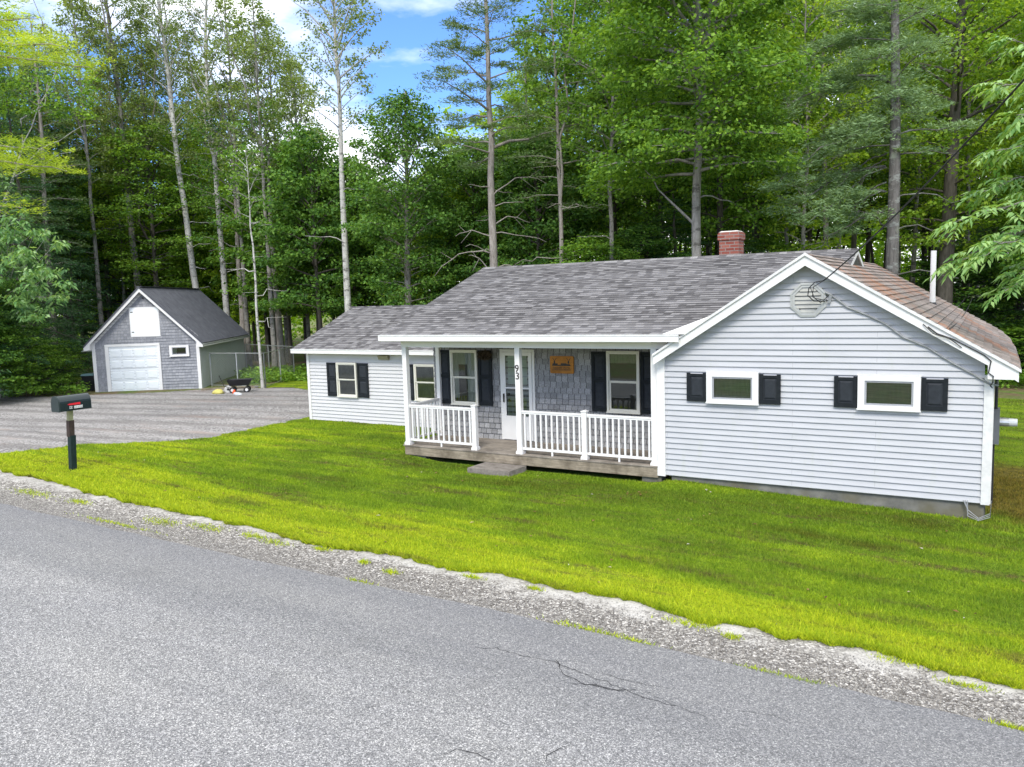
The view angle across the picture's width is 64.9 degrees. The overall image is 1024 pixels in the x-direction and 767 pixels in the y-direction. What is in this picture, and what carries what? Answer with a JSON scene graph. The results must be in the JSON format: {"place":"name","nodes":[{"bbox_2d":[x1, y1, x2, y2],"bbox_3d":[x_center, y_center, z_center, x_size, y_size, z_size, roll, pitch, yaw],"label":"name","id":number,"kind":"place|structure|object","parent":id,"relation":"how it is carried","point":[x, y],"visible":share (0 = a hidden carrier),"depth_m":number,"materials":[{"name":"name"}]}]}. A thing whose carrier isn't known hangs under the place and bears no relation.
{"place":"outdoors","nodes":[
{"label":"outdoors","id":0,"kind":"place"},
{"bbox_2d":[0,388,309,452],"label":"driveway","id":1,"kind":"structure","parent":0,"point":[31,422],"depth_m":26.97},
{"bbox_2d":[0,0,1012,315],"label":"sky","id":2,"kind":"structure","parent":0,"point":[408,25],"materials":[{"name":"blue"}]},
{"bbox_2d":[0,503,1023,766],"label":"road","id":3,"kind":"structure","parent":0,"point":[124,649],"depth_m":7.90,"materials":[{"name":"grey asphalt"}]},
{"bbox_2d":[0,379,1023,689],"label":"lawn","id":4,"kind":"structure","parent":0,"point":[1017,457],"depth_m":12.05,"materials":[{"name":"green plant"}]},
{"bbox_2d":[51,393,91,469],"bbox_3d":[-9.302,1.094,17.119,0.333,1.739,0.702,2,7,31],"label":"mailbox","id":5,"kind":"object","parent":4,"relation":"on","point":[68,404],"visible":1,"depth_m":17.06,"materials":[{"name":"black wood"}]},
{"bbox_2d":[467,462,525,476],"bbox_3d":[-0.321,1.830,17.069,1.060,0.135,0.660,2,7,31],"label":"stone step","id":6,"kind":"object","parent":4,"relation":"on","point":[495,469],"visible":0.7,"depth_m":16.93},
{"bbox_2d":[743,0,987,277],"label":"pine tree","id":7,"kind":"object","parent":4,"relation":"on","point":[895,96],"visible":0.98,"depth_m":24.69,"materials":[{"name":"green plant"}]},
{"bbox_2d":[922,34,1023,311],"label":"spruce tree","id":8,"kind":"object","parent":4,"relation":"on","point":[997,240],"visible":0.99,"depth_m":13.61,"materials":[{"name":"green plant"}]},
{"bbox_2d":[12,295,1023,480],"bbox_3d":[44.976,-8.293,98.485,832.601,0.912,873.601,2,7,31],"label":"ground","id":9,"kind":"structure","parent":0,"point":[1009,393],"depth_m":35.66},
{"bbox_2d":[0,254,40,362],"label":"maple tree","id":10,"kind":"object","parent":9,"relation":"on","point":[6,286],"visible":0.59,"depth_m":32.80,"materials":[{"name":"green plant"}]},
{"bbox_2d":[0,327,44,394],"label":"sapling tree","id":11,"kind":"object","parent":9,"relation":"on","point":[10,338],"visible":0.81,"depth_m":32.95,"materials":[{"name":"green plant"}]},
{"bbox_2d":[0,193,50,396],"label":"hemlock tree","id":12,"kind":"object","parent":9,"relation":"on","point":[15,348],"visible":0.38,"depth_m":33.11,"materials":[{"name":"green plant"}]},
{"bbox_2d":[0,11,52,241],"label":"aspen tree","id":13,"kind":"object","parent":9,"relation":"on","point":[10,71],"visible":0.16,"depth_m":46.26,"materials":[{"name":"green plant"}]},
{"bbox_2d":[0,349,55,397],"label":"sapling tree","id":14,"kind":"object","parent":9,"relation":"on","point":[35,369],"visible":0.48,"depth_m":34.68,"materials":[{"name":"green plant"}]},
{"bbox_2d":[0,284,61,394],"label":"maple tree","id":15,"kind":"object","parent":9,"relation":"on","point":[33,328],"visible":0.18,"depth_m":35.92,"materials":[{"name":"green plant"}]},
{"bbox_2d":[0,167,78,395],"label":"maple tree","id":16,"kind":"object","parent":9,"relation":"on","point":[8,236],"visible":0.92,"depth_m":31.85,"materials":[{"name":"green plant"}]},
{"bbox_2d":[0,128,90,397],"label":"hemlock tree","id":17,"kind":"object","parent":9,"relation":"on","point":[33,243],"visible":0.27,"depth_m":36.91,"materials":[{"name":"green plant"}]},
{"bbox_2d":[0,58,91,376],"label":"hemlock tree","id":18,"kind":"object","parent":9,"relation":"on","point":[22,184],"visible":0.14,"depth_m":42.14,"materials":[{"name":"green plant"}]},
{"bbox_2d":[0,101,95,389],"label":"hemlock tree","id":19,"kind":"object","parent":9,"relation":"on","point":[66,309],"visible":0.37,"depth_m":39.48,"materials":[{"name":"green plant"}]},
{"bbox_2d":[20,344,75,394],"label":"sapling tree","id":20,"kind":"object","parent":9,"relation":"on","point":[45,347],"visible":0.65,"depth_m":35.83,"materials":[{"name":"green plant"}]},
{"bbox_2d":[0,12,99,379],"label":"pine tree","id":21,"kind":"object","parent":9,"relation":"on","point":[43,175],"visible":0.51,"depth_m":42.69,"materials":[{"name":"green plant"}]},
{"bbox_2d":[12,22,89,358],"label":"aspen tree","id":22,"kind":"object","parent":9,"relation":"on","point":[74,123],"visible":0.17,"depth_m":48.16,"materials":[{"name":"green plant"}]},
{"bbox_2d":[0,0,106,212],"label":"maple tree","id":23,"kind":"object","parent":9,"relation":"on","point":[57,113],"visible":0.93,"depth_m":37.82,"materials":[{"name":"green plant"}]},
{"bbox_2d":[0,0,115,215],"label":"maple tree","id":24,"kind":"object","parent":9,"relation":"on","point":[54,62],"visible":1,"depth_m":20.02,"materials":[{"name":"plant"}]},
{"bbox_2d":[3,58,118,370],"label":"hemlock tree","id":25,"kind":"object","parent":9,"relation":"on","point":[86,287],"visible":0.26,"depth_m":45.01,"materials":[{"name":"green plant"}]},
{"bbox_2d":[38,186,92,361],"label":"forest tree","id":26,"kind":"object","parent":9,"relation":"on","point":[78,227],"visible":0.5,"depth_m":46.64,"materials":[{"name":"green plant"}]},
{"bbox_2d":[28,102,116,336],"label":"beech tree","id":27,"kind":"object","parent":9,"relation":"on","point":[94,202],"visible":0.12,"depth_m":49.33,"materials":[{"name":"green plant"}]},
{"bbox_2d":[29,0,121,324],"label":"aspen tree","id":28,"kind":"object","parent":9,"relation":"on","point":[86,149],"visible":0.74,"depth_m":46.21,"materials":[{"name":"green plant"}]},
{"bbox_2d":[31,95,121,365],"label":"hemlock tree","id":29,"kind":"object","parent":9,"relation":"on","point":[104,303],"visible":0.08,"depth_m":50.62,"materials":[{"name":"green plant"}]},
{"bbox_2d":[59,112,149,366],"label":"hemlock tree","id":30,"kind":"object","parent":9,"relation":"on","point":[126,294],"visible":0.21,"depth_m":50.56,"materials":[{"name":"green plant"}]},
{"bbox_2d":[62,0,167,288],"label":"tree","id":31,"kind":"object","parent":9,"relation":"on","point":[118,117],"visible":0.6,"depth_m":47.59,"materials":[{"name":"green plant"}]},
{"bbox_2d":[70,134,169,302],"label":"beech tree","id":32,"kind":"object","parent":9,"relation":"on","point":[100,224],"visible":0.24,"depth_m":50.00,"materials":[{"name":"green plant"}]},
{"bbox_2d":[106,19,185,285],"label":"aspen tree","id":33,"kind":"object","parent":9,"relation":"on","point":[141,70],"visible":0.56,"depth_m":47.92,"materials":[{"name":"green plant"}]},
{"bbox_2d":[82,119,223,291],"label":"beech tree","id":34,"kind":"object","parent":9,"relation":"on","point":[174,250],"visible":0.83,"depth_m":47.83,"materials":[{"name":"green plant"}]},
{"bbox_2d":[81,286,248,391],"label":"garage","id":35,"kind":"structure","parent":9,"relation":"on","point":[152,338],"depth_m":36.33,"materials":[{"name":"grey wood"}]},
{"bbox_2d":[109,345,159,390],"bbox_3d":[-16.996,-0.677,36.298,2.090,2.000,0.070,-2,6,-5],"label":"garage door","id":36,"kind":"structure","parent":35,"relation":"in","point":[143,357],"depth_m":36.27,"materials":[{"name":"white metal"}]},
{"bbox_2d":[121,0,215,292],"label":"birch tree","id":37,"kind":"object","parent":9,"relation":"on","point":[187,222],"visible":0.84,"depth_m":47.41,"materials":[{"name":"green plant"}]},
{"bbox_2d":[130,22,208,254],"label":"aspen tree","id":38,"kind":"object","parent":9,"relation":"on","point":[166,104],"visible":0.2,"depth_m":51.83,"materials":[{"name":"green plant"}]},
{"bbox_2d":[147,127,233,280],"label":"beech tree","id":39,"kind":"object","parent":9,"relation":"on","point":[187,147],"visible":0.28,"depth_m":51.78,"materials":[{"name":"green plant"}]},
{"bbox_2d":[151,253,237,318],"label":"maple tree","id":40,"kind":"object","parent":9,"relation":"on","point":[203,277],"visible":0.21,"depth_m":50.83,"materials":[{"name":"green plant"}]},
{"bbox_2d":[162,228,253,323],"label":"maple tree","id":41,"kind":"object","parent":9,"relation":"on","point":[199,257],"visible":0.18,"depth_m":51.14,"materials":[{"name":"green plant"}]},
{"bbox_2d":[148,0,281,315],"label":"birch tree","id":42,"kind":"object","parent":9,"relation":"on","point":[225,297],"visible":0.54,"depth_m":46.75,"materials":[{"name":"green plant"}]},
{"bbox_2d":[180,73,278,364],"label":"tree","id":43,"kind":"object","parent":9,"relation":"on","point":[237,243],"visible":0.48,"depth_m":46.32,"materials":[{"name":"green plant"}]},
{"bbox_2d":[185,0,276,366],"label":"aspen tree","id":44,"kind":"object","parent":9,"relation":"on","point":[210,56],"visible":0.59,"depth_m":44.90,"materials":[{"name":"green plant"}]},
{"bbox_2d":[199,213,293,360],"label":"maple tree","id":45,"kind":"object","parent":9,"relation":"on","point":[252,319],"visible":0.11,"depth_m":50.49,"materials":[{"name":"green plant"}]},
{"bbox_2d":[217,145,286,388],"bbox_3d":[-11.142,-4.821,34.836,2.553,10.677,3.756,-3,6,-14],"label":"birch tree","id":46,"kind":"object","parent":9,"relation":"on","point":[255,281],"visible":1,"depth_m":34.71,"materials":[{"name":"green plant"}]},
{"bbox_2d":[192,169,311,361],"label":"maple tree","id":47,"kind":"object","parent":9,"relation":"on","point":[230,237],"visible":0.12,"depth_m":49.03,"materials":[{"name":"green plant"}]},
{"bbox_2d":[209,0,303,366],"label":"aspen tree","id":48,"kind":"object","parent":9,"relation":"on","point":[265,49],"visible":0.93,"depth_m":42.10,"materials":[{"name":"green plant"}]},
{"bbox_2d":[212,98,326,366],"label":"maple tree","id":49,"kind":"object","parent":9,"relation":"on","point":[267,152],"visible":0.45,"depth_m":43.53,"materials":[{"name":"green plant"}]},
{"bbox_2d":[232,13,307,362],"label":"aspen tree","id":50,"kind":"object","parent":9,"relation":"on","point":[268,134],"visible":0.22,"depth_m":47.97,"materials":[{"name":"green plant"}]},
{"bbox_2d":[214,158,341,365],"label":"maple tree","id":51,"kind":"object","parent":9,"relation":"on","point":[240,290],"visible":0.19,"depth_m":45.09,"materials":[{"name":"green plant"}]},
{"bbox_2d":[264,59,329,337],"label":"aspen tree","id":52,"kind":"object","parent":9,"relation":"on","point":[300,80],"visible":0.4,"depth_m":46.17,"materials":[{"name":"green plant"}]},
{"bbox_2d":[237,124,389,329],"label":"maple tree","id":53,"kind":"object","parent":9,"relation":"on","point":[306,142],"visible":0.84,"depth_m":41.33,"materials":[{"name":"green plant"}]},
{"bbox_2d":[279,174,370,320],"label":"maple tree","id":54,"kind":"object","parent":9,"relation":"on","point":[293,312],"visible":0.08,"depth_m":45.86,"materials":[{"name":"green plant"}]},
{"bbox_2d":[288,0,390,311],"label":"aspen tree","id":55,"kind":"object","parent":9,"relation":"on","point":[336,45],"visible":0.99,"depth_m":36.63,"materials":[{"name":"green plant"}]},
{"bbox_2d":[291,161,400,316],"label":"maple tree","id":56,"kind":"object","parent":9,"relation":"on","point":[359,242],"visible":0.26,"depth_m":42.99,"materials":[{"name":"green plant"}]},
{"bbox_2d":[329,82,479,305],"bbox_3d":[-4.815,-6.565,36.096,6.482,13.282,5.495,-7,8,-39],"label":"maple tree","id":57,"kind":"object","parent":9,"relation":"on","point":[376,230],"visible":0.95,"depth_m":35.37,"materials":[{"name":"green plant"}]},
{"bbox_2d":[358,196,460,305],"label":"maple tree","id":58,"kind":"object","parent":9,"relation":"on","point":[389,276],"visible":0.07,"depth_m":42.54,"materials":[{"name":"green plant"}]},
{"bbox_2d":[374,159,485,304],"bbox_3d":[-3.665,-6.012,41.769,7.016,10.872,6.960,1,7,25],"label":"maple tree","id":59,"kind":"object","parent":9,"relation":"on","point":[465,257],"visible":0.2,"depth_m":39.90,"materials":[{"name":"green plant"}]},
{"bbox_2d":[412,139,532,302],"bbox_3d":[-1.747,-6.085,39.236,6.877,11.367,6.941,2,7,29],"label":"maple tree","id":60,"kind":"object","parent":9,"relation":"on","point":[459,268],"visible":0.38,"depth_m":37.88,"materials":[{"name":"green plant"}]},
{"bbox_2d":[413,0,591,273],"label":"pine tree","id":61,"kind":"object","parent":9,"relation":"on","point":[490,86],"visible":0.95,"depth_m":31.45,"materials":[{"name":"green plant"}]},
{"bbox_2d":[0,470,1023,730],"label":"gravel shoulder","id":62,"kind":"object","parent":9,"relation":"on","point":[564,600],"visible":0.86,"depth_m":9.92,"materials":[{"name":"grey gravel"}]},
{"bbox_2d":[6,487,1023,730],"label":"grass tufts","id":63,"kind":"object","parent":62,"relation":"on","point":[533,587],"visible":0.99,"depth_m":9.39,"materials":[{"name":"green plant"}]},
{"bbox_2d":[4,360,1023,396],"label":"undergrowth","id":64,"kind":"object","parent":9,"relation":"on","point":[300,373],"visible":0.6,"depth_m":38.33,"materials":[{"name":"green plant"}]},
{"bbox_2d":[453,131,585,280],"bbox_3d":[0.657,-6.323,39.244,7.016,11.737,6.960,-3,6,-15],"label":"maple tree","id":65,"kind":"object","parent":9,"relation":"on","point":[546,246],"visible":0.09,"depth_m":37.92,"materials":[{"name":"green plant"}]},
{"bbox_2d":[477,68,561,146],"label":"beech tree","id":66,"kind":"object","parent":9,"relation":"on","point":[504,89],"visible":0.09,"depth_m":55.40,"materials":[{"name":"green plant"}]},
{"bbox_2d":[27,85,1012,348],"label":"wood","id":67,"kind":"object","parent":9,"relation":"on","point":[879,255],"depth_m":67.72,"materials":[{"name":"green plant"}]},
{"bbox_2d":[466,129,607,265],"bbox_3d":[1.321,-5.832,36.647,6.941,11.235,6.877,-3,6,-13],"label":"maple tree","id":68,"kind":"object","parent":9,"relation":"on","point":[508,171],"visible":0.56,"depth_m":35.39,"materials":[{"name":"green plant"}]},
{"bbox_2d":[506,0,618,265],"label":"pine tree","id":69,"kind":"object","parent":9,"relation":"on","point":[559,159],"visible":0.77,"depth_m":31.71,"materials":[{"name":"green plant"}]},
{"bbox_2d":[494,0,638,262],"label":"beech tree","id":70,"kind":"object","parent":9,"relation":"on","point":[536,51],"visible":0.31,"depth_m":37.38,"materials":[{"name":"green plant"}]},
{"bbox_2d":[542,232,646,263],"bbox_3d":[3.049,-3.012,32.850,5.908,6.177,5.861,-2,6,-5],"label":"bush","id":71,"kind":"object","parent":9,"relation":"on","point":[584,242],"visible":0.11,"depth_m":31.61,"materials":[{"name":"green plant"}]},
{"bbox_2d":[538,0,685,260],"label":"maple tree","id":72,"kind":"object","parent":9,"relation":"on","point":[572,101],"visible":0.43,"depth_m":30.66,"materials":[{"name":"green plant"}]},
{"bbox_2d":[537,0,690,252],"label":"beech tree","id":73,"kind":"object","parent":9,"relation":"on","point":[616,203],"visible":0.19,"depth_m":36.02,"materials":[{"name":"green plant"}]},
{"bbox_2d":[570,222,691,261],"bbox_3d":[5.467,-3.377,33.522,6.113,6.609,6.170,1,7,22],"label":"bush","id":74,"kind":"object","parent":9,"relation":"on","point":[639,230],"visible":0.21,"depth_m":32.81,"materials":[{"name":"green plant"}]},
{"bbox_2d":[290,230,1021,520],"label":"house","id":75,"kind":"structure","parent":9,"relation":"on","point":[731,364],"depth_m":15.49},
{"bbox_2d":[335,362,358,397],"bbox_3d":[-4.877,-0.104,23.816,0.794,1.034,0.092,2,7,31],"label":"window","id":76,"kind":"structure","parent":75,"relation":"in","point":[346,372],"depth_m":23.83,"materials":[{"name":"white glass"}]},
{"bbox_2d":[413,364,434,400],"bbox_3d":[-2.397,-0.019,22.354,0.774,1.034,0.092,2,7,31],"label":"window","id":77,"kind":"structure","parent":75,"relation":"in","point":[424,384],"depth_m":22.40,"materials":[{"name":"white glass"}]},
{"bbox_2d":[449,350,478,405],"bbox_3d":[-1.147,-0.143,19.385,0.794,1.339,0.092,2,7,31],"label":"window","id":78,"kind":"structure","parent":75,"relation":"in","point":[463,363],"depth_m":19.41,"materials":[{"name":"clear glass"}]},
{"bbox_2d":[505,356,528,416],"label":"entry door","id":79,"kind":"structure","parent":75,"relation":"in","point":[511,361],"depth_m":18.72,"materials":[{"name":"grey paint"}]},
{"bbox_2d":[502,352,533,440],"bbox_3d":[0.121,0.299,18.679,0.785,2.050,0.055,2,7,31],"label":"storm door","id":80,"kind":"structure","parent":75,"relation":"in","point":[510,428],"depth_m":18.79,"materials":[{"name":"white paint"}]},
{"bbox_2d":[606,351,640,414],"bbox_3d":[2.390,-0.027,17.299,0.779,1.349,0.092,2,7,31],"label":"window","id":81,"kind":"structure","parent":75,"relation":"in","point":[622,367],"depth_m":17.32,"materials":[{"name":"clear glass"}]},
{"bbox_2d":[705,372,758,405],"bbox_3d":[4.015,0.088,14.694,0.969,0.579,0.092,2,7,31],"label":"window","id":82,"kind":"structure","parent":75,"relation":"in","point":[721,387],"depth_m":14.69,"materials":[{"name":"white paint"}]},
{"bbox_2d":[856,375,920,411],"bbox_3d":[6.252,0.165,13.376,0.974,0.579,0.092,2,7,31],"label":"window","id":83,"kind":"structure","parent":75,"relation":"in","point":[876,393],"depth_m":13.37,"materials":[{"name":"white paint"}]},
{"bbox_2d":[807,78,1023,302],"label":"power cable","id":84,"kind":"object","parent":75,"relation":"attached to","point":[976,131],"visible":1,"depth_m":9.91,"materials":[{"name":"black rubber"}]},
{"bbox_2d":[576,2,738,257],"bbox_3d":[6.593,-10.221,35.448,7.676,20.002,7.861,-1,6,10],"label":"beech tree","id":85,"kind":"object","parent":9,"relation":"on","point":[662,198],"visible":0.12,"depth_m":35.17,"materials":[{"name":"green plant"}]},
{"bbox_2d":[645,194,711,258],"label":"hemlock tree","id":86,"kind":"object","parent":9,"relation":"on","point":[674,224],"visible":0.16,"depth_m":33.05,"materials":[{"name":"green plant"}]},
{"bbox_2d":[557,0,834,256],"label":"maple tree","id":87,"kind":"object","parent":9,"relation":"on","point":[698,58],"visible":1,"depth_m":24.66,"materials":[{"name":"green plant"}]},
{"bbox_2d":[616,0,813,254],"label":"beech tree","id":88,"kind":"object","parent":9,"relation":"on","point":[719,223],"visible":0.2,"depth_m":32.58,"materials":[{"name":"green plant"}]},
{"bbox_2d":[671,0,834,252],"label":"beech tree","id":89,"kind":"object","parent":9,"relation":"on","point":[757,226],"visible":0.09,"depth_m":34.12,"materials":[{"name":"green plant"}]},
{"bbox_2d":[714,236,807,253],"bbox_3d":[11.022,-3.376,34.898,6.170,5.948,6.113,-4,7,-19],"label":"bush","id":90,"kind":"object","parent":9,"relation":"on","point":[767,242],"visible":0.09,"depth_m":34.05,"materials":[{"name":"green plant"}]},
{"bbox_2d":[742,0,849,246],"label":"beech tree","id":91,"kind":"object","parent":9,"relation":"on","point":[786,238],"visible":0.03,"depth_m":36.39,"materials":[{"name":"green plant"}]},
{"bbox_2d":[734,0,882,252],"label":"maple tree","id":92,"kind":"object","parent":9,"relation":"on","point":[802,37],"visible":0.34,"depth_m":31.49,"materials":[{"name":"green plant"}]},
{"bbox_2d":[789,0,877,249],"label":"pine tree","id":93,"kind":"object","parent":9,"relation":"on","point":[823,195],"visible":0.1,"depth_m":34.71,"materials":[{"name":"green plant"}]},
{"bbox_2d":[773,0,907,248],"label":"beech tree","id":94,"kind":"object","parent":9,"relation":"on","point":[864,46],"visible":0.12,"depth_m":37.81,"materials":[{"name":"green plant"}]},
{"bbox_2d":[819,0,948,262],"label":"beech tree","id":95,"kind":"object","parent":9,"relation":"on","point":[867,237],"visible":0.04,"depth_m":45.11,"materials":[{"name":"green plant"}]},
{"bbox_2d":[845,0,998,284],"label":"beech tree","id":96,"kind":"object","parent":9,"relation":"on","point":[917,198],"visible":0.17,"depth_m":35.28,"materials":[{"name":"green plant"}]},
{"bbox_2d":[848,0,1002,288],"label":"beech tree","id":97,"kind":"object","parent":9,"relation":"on","point":[963,106],"visible":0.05,"depth_m":40.80,"materials":[{"name":"green plant"}]},
{"bbox_2d":[880,111,984,319],"bbox_3d":[20.320,-7.074,39.325,6.272,12.980,6.886,-3,6,-14],"label":"hemlock tree","id":98,"kind":"object","parent":9,"relation":"on","point":[928,248],"visible":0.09,"depth_m":39.43,"materials":[{"name":"green plant"}]},
{"bbox_2d":[844,0,1023,323],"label":"oak tree","id":99,"kind":"object","parent":9,"relation":"on","point":[951,181],"visible":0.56,"depth_m":31.43,"materials":[{"name":"green plant"}]},
{"bbox_2d":[898,243,1023,338],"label":"bush","id":100,"kind":"object","parent":9,"relation":"on","point":[971,279],"visible":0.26,"depth_m":33.61,"materials":[{"name":"green plant"}]},
{"bbox_2d":[901,0,1023,310],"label":"beech tree","id":101,"kind":"object","parent":9,"relation":"on","point":[986,56],"visible":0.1,"depth_m":36.35,"materials":[{"name":"green plant"}]},
{"bbox_2d":[959,200,1023,326],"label":"maple tree","id":102,"kind":"object","parent":9,"relation":"on","point":[994,292],"visible":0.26,"depth_m":32.83,"materials":[{"name":"green plant"}]},
{"bbox_2d":[972,197,1023,368],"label":"hemlock tree","id":103,"kind":"object","parent":9,"relation":"on","point":[1011,309],"visible":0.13,"depth_m":33.60,"materials":[{"name":"green plant"}]},
{"bbox_2d":[986,105,1023,271],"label":"maple tree","id":104,"kind":"object","parent":9,"relation":"on","point":[1019,174],"visible":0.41,"depth_m":30.32,"materials":[{"name":"green plant"}]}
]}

